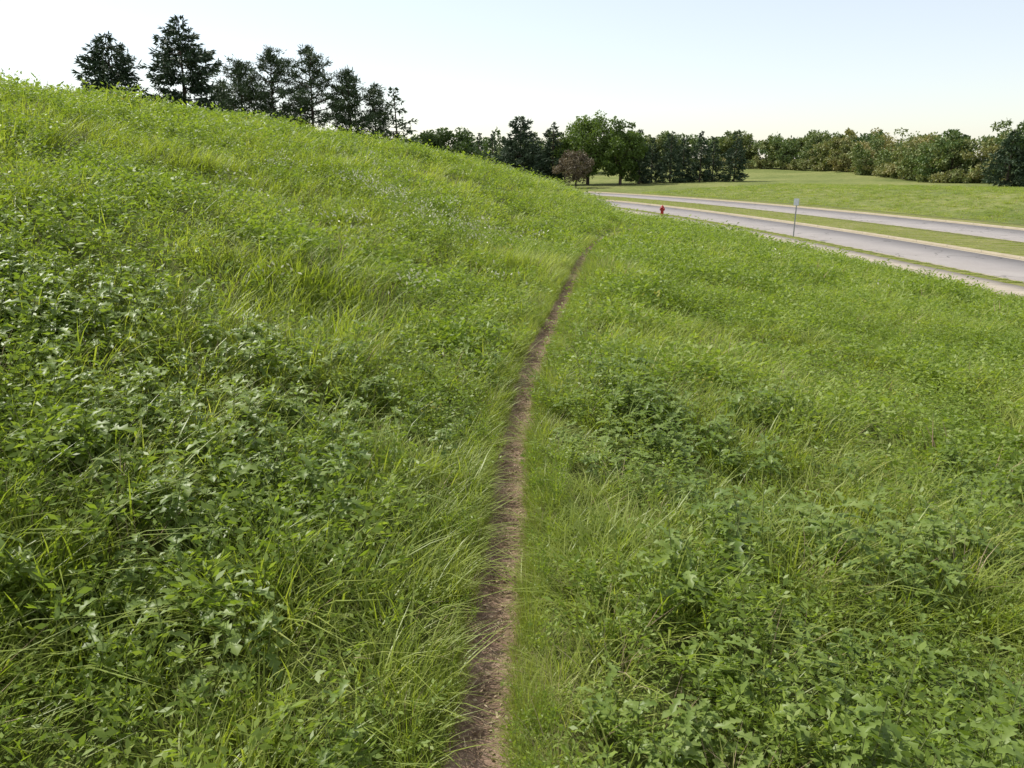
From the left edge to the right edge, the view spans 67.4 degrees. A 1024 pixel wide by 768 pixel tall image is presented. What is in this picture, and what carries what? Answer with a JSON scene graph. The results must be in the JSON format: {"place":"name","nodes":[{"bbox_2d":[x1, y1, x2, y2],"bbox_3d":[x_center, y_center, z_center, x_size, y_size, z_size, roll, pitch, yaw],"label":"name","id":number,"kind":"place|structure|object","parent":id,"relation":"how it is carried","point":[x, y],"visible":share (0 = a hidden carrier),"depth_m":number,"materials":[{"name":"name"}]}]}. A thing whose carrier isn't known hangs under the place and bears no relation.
{"place":"outdoors","nodes":[
{"label":"outdoors","id":0,"kind":"place"},
{"bbox_2d":[0,68,1023,767],"bbox_3d":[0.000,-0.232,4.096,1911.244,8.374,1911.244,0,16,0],"label":"ground","id":1,"kind":"structure","parent":0,"point":[756,177],"depth_m":5.20,"materials":[{"name":"green plant"}]},
{"bbox_2d":[72,31,151,100],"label":"spruce tree","id":2,"kind":"object","parent":1,"relation":"on","point":[121,73],"visible":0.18,"depth_m":74.81,"materials":[{"name":"green plant"}]},
{"bbox_2d":[138,14,237,112],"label":"spruce tree","id":3,"kind":"object","parent":1,"relation":"on","point":[191,55],"visible":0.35,"depth_m":75.30,"materials":[{"name":"green plant"}]},
{"bbox_2d":[201,83,237,112],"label":"pine tree","id":4,"kind":"object","parent":1,"relation":"on","point":[215,94],"visible":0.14,"depth_m":73.61,"materials":[{"name":"green plant"}]},
{"bbox_2d":[206,54,276,120],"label":"pine tree","id":5,"kind":"object","parent":1,"relation":"on","point":[237,69],"visible":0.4,"depth_m":70.09,"materials":[{"name":"green plant"}]},
{"bbox_2d":[217,44,312,123],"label":"pine tree","id":6,"kind":"object","parent":1,"relation":"on","point":[270,57],"visible":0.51,"depth_m":70.53,"materials":[{"name":"green plant"}]},
{"bbox_2d":[271,44,363,127],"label":"pine tree","id":7,"kind":"object","parent":1,"relation":"on","point":[310,60],"visible":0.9,"depth_m":69.96,"materials":[{"name":"green plant"}]},
{"bbox_2d":[319,65,385,137],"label":"pine tree","id":8,"kind":"object","parent":1,"relation":"on","point":[348,81],"visible":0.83,"depth_m":70.06,"materials":[{"name":"green plant"}]},
{"bbox_2d":[362,82,400,140],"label":"pine tree","id":9,"kind":"object","parent":1,"relation":"on","point":[373,102],"visible":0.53,"depth_m":71.63,"materials":[{"name":"green plant"}]},
{"bbox_2d":[376,87,418,142],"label":"spruce tree","id":10,"kind":"object","parent":1,"relation":"on","point":[400,124],"visible":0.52,"depth_m":70.32,"materials":[{"name":"green plant"}]},
{"bbox_2d":[399,134,426,146],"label":"deciduous tree","id":11,"kind":"object","parent":1,"relation":"on","point":[414,141],"visible":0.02,"depth_m":86.89,"materials":[{"name":"green plant"}]},
{"bbox_2d":[416,126,485,161],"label":"deciduous tree","id":12,"kind":"object","parent":1,"relation":"on","point":[462,141],"visible":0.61,"depth_m":84.07,"materials":[{"name":"green plant"}]},
{"bbox_2d":[474,133,486,160],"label":"spruce tree","id":13,"kind":"object","parent":1,"relation":"on","point":[480,145],"visible":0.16,"depth_m":173.57,"materials":[{"name":"green plant"}]},
{"bbox_2d":[485,131,499,163],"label":"spruce tree","id":14,"kind":"object","parent":1,"relation":"on","point":[494,149],"visible":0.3,"depth_m":175.73,"materials":[{"name":"green plant"}]},
{"bbox_2d":[489,116,552,178],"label":"spruce tree","id":15,"kind":"object","parent":1,"relation":"on","point":[512,151],"visible":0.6,"depth_m":154.18,"materials":[{"name":"green plant"}]},
{"bbox_2d":[523,133,546,175],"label":"spruce tree","id":16,"kind":"object","parent":1,"relation":"on","point":[535,141],"visible":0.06,"depth_m":167.65,"materials":[{"name":"green plant"}]},
{"bbox_2d":[536,122,569,183],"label":"spruce tree","id":17,"kind":"object","parent":1,"relation":"on","point":[547,168],"visible":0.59,"depth_m":159.97,"materials":[{"name":"green plant"}]},
{"bbox_2d":[552,149,594,187],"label":"bronze tree","id":18,"kind":"object","parent":1,"relation":"on","point":[573,167],"visible":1,"depth_m":147.04,"materials":[{"name":"brown plant"}]},
{"bbox_2d":[552,109,624,184],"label":"deciduous tree","id":19,"kind":"object","parent":1,"relation":"on","point":[596,127],"visible":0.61,"depth_m":156.86,"materials":[{"name":"green plant"}]},
{"bbox_2d":[599,116,648,184],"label":"deciduous tree","id":20,"kind":"object","parent":1,"relation":"on","point":[620,141],"visible":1,"depth_m":154.07,"materials":[{"name":"green plant"}]},
{"bbox_2d":[628,129,652,183],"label":"spruce tree","id":21,"kind":"object","parent":1,"relation":"on","point":[643,169],"visible":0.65,"depth_m":158.07,"materials":[{"name":"green plant"}]},
{"bbox_2d":[640,137,662,182],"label":"spruce tree","id":22,"kind":"object","parent":1,"relation":"on","point":[653,162],"visible":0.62,"depth_m":161.74,"materials":[{"name":"green plant"}]},
{"bbox_2d":[651,131,686,182],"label":"spruce tree","id":23,"kind":"object","parent":1,"relation":"on","point":[664,170],"visible":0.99,"depth_m":158.94,"materials":[{"name":"green plant"}]},
{"bbox_2d":[672,137,694,181],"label":"spruce tree","id":24,"kind":"object","parent":1,"relation":"on","point":[686,150],"visible":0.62,"depth_m":161.54,"materials":[{"name":"green plant"}]},
{"bbox_2d":[394,126,1000,157],"bbox_3d":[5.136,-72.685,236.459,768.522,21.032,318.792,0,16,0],"label":"distant woods","id":25,"kind":"object","parent":1,"relation":"on","point":[486,143],"visible":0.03,"depth_m":325.92,"materials":[{"name":"green plant"}]},
{"bbox_2d":[685,131,714,181],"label":"spruce tree","id":26,"kind":"object","parent":1,"relation":"on","point":[696,167],"visible":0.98,"depth_m":159.77,"materials":[{"name":"green plant"}]},
{"bbox_2d":[700,136,725,181],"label":"spruce tree","id":27,"kind":"object","parent":1,"relation":"on","point":[718,169],"visible":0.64,"depth_m":161.92,"materials":[{"name":"green plant"}]},
{"bbox_2d":[445,120,1021,183],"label":"distant treeline","id":28,"kind":"object","parent":1,"relation":"on","point":[933,158],"visible":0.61,"depth_m":172.20,"materials":[{"name":"green plant"}]},
{"bbox_2d":[719,129,750,181],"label":"spruce tree","id":29,"kind":"object","parent":1,"relation":"on","point":[739,168],"visible":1,"depth_m":156.71,"materials":[{"name":"green plant"}]},
{"bbox_2d":[581,190,1023,227],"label":"grass verge","id":30,"kind":"object","parent":1,"relation":"on","point":[956,219],"depth_m":78.76,"materials":[{"name":"green plant"}]},
{"bbox_2d":[584,191,1023,229],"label":"kerb","id":31,"kind":"structure","parent":1,"relation":"on","point":[839,210],"depth_m":78.93,"materials":[{"name":"concrete"}]},
{"bbox_2d":[595,195,1023,256],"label":"grass median","id":32,"kind":"object","parent":1,"relation":"on","point":[833,223],"depth_m":57.66,"materials":[{"name":"green plant"}]},
{"bbox_2d":[600,195,1020,241],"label":"kerb","id":33,"kind":"structure","parent":1,"relation":"on","point":[852,220],"depth_m":63.25,"materials":[{"name":"concrete"}]},
{"bbox_2d":[605,199,1023,258],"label":"kerb","id":34,"kind":"structure","parent":1,"relation":"on","point":[963,248],"depth_m":55.48,"materials":[{"name":"concrete"}]},
{"bbox_2d":[609,206,1023,286],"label":"grass verge","id":35,"kind":"object","parent":1,"relation":"on","point":[950,269],"depth_m":40.69,"materials":[{"name":"green plant"}]},
{"bbox_2d":[793,198,798,236],"bbox_3d":[18.998,-11.094,51.544,0.064,2.650,0.460,-8,18,-27],"label":"traffic sign","id":36,"kind":"object","parent":35,"relation":"on","point":[796,201],"visible":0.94,"depth_m":51.36,"materials":[{"name":"metal"}]},
{"bbox_2d":[614,206,1022,281],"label":"kerb","id":37,"kind":"structure","parent":1,"relation":"on","point":[867,250],"depth_m":41.31,"materials":[{"name":"concrete"}]},
{"bbox_2d":[979,130,1023,186],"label":"spruce tree","id":38,"kind":"object","parent":1,"relation":"on","point":[1017,175],"visible":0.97,"depth_m":107.32,"materials":[{"name":"green plant"}]},
{"bbox_2d":[995,122,1023,173],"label":"deciduous tree","id":39,"kind":"object","parent":1,"relation":"on","point":[1019,129],"visible":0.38,"depth_m":108.19,"materials":[{"name":"green plant"}]},
{"bbox_2d":[0,0,1023,159],"label":"sky","id":40,"kind":"structure","parent":0,"point":[761,68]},
{"bbox_2d":[441,225,641,767],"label":"dirt path","id":41,"kind":"structure","parent":0,"point":[480,762],"depth_m":4.03,"materials":[{"name":"brown soil"}]},
{"bbox_2d":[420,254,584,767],"bbox_3d":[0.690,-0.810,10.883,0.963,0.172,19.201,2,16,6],"label":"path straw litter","id":42,"kind":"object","parent":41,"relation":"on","point":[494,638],"visible":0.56,"depth_m":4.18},
{"bbox_2d":[583,192,1023,241],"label":"road","id":43,"kind":"structure","parent":0,"point":[1003,233],"depth_m":69.49,"materials":[{"name":"grey asphalt"}]},
{"bbox_2d":[591,192,1023,230],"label":"road gutter","id":44,"kind":"object","parent":43,"relation":"on","point":[849,212],"visible":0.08,"depth_m":76.09,"materials":[{"name":"concrete"}]},
{"bbox_2d":[601,200,1023,281],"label":"road","id":45,"kind":"structure","parent":0,"point":[1008,268],"depth_m":48.35,"materials":[{"name":"grey asphalt"}]},
{"bbox_2d":[603,200,1023,260],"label":"road gutter","id":46,"kind":"object","parent":45,"relation":"on","point":[860,233],"visible":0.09,"depth_m":53.52,"materials":[{"name":"concrete"}]},
{"bbox_2d":[616,208,1023,296],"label":"sidewalk","id":47,"kind":"structure","parent":0,"point":[998,286],"depth_m":36.86,"materials":[{"name":"concrete"}]},
{"bbox_2d":[660,205,664,216],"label":"fire hydrant","id":48,"kind":"object","parent":47,"relation":"on","point":[662,208],"visible":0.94,"depth_m":71.17,"materials":[{"name":"red metal"}]}
]}

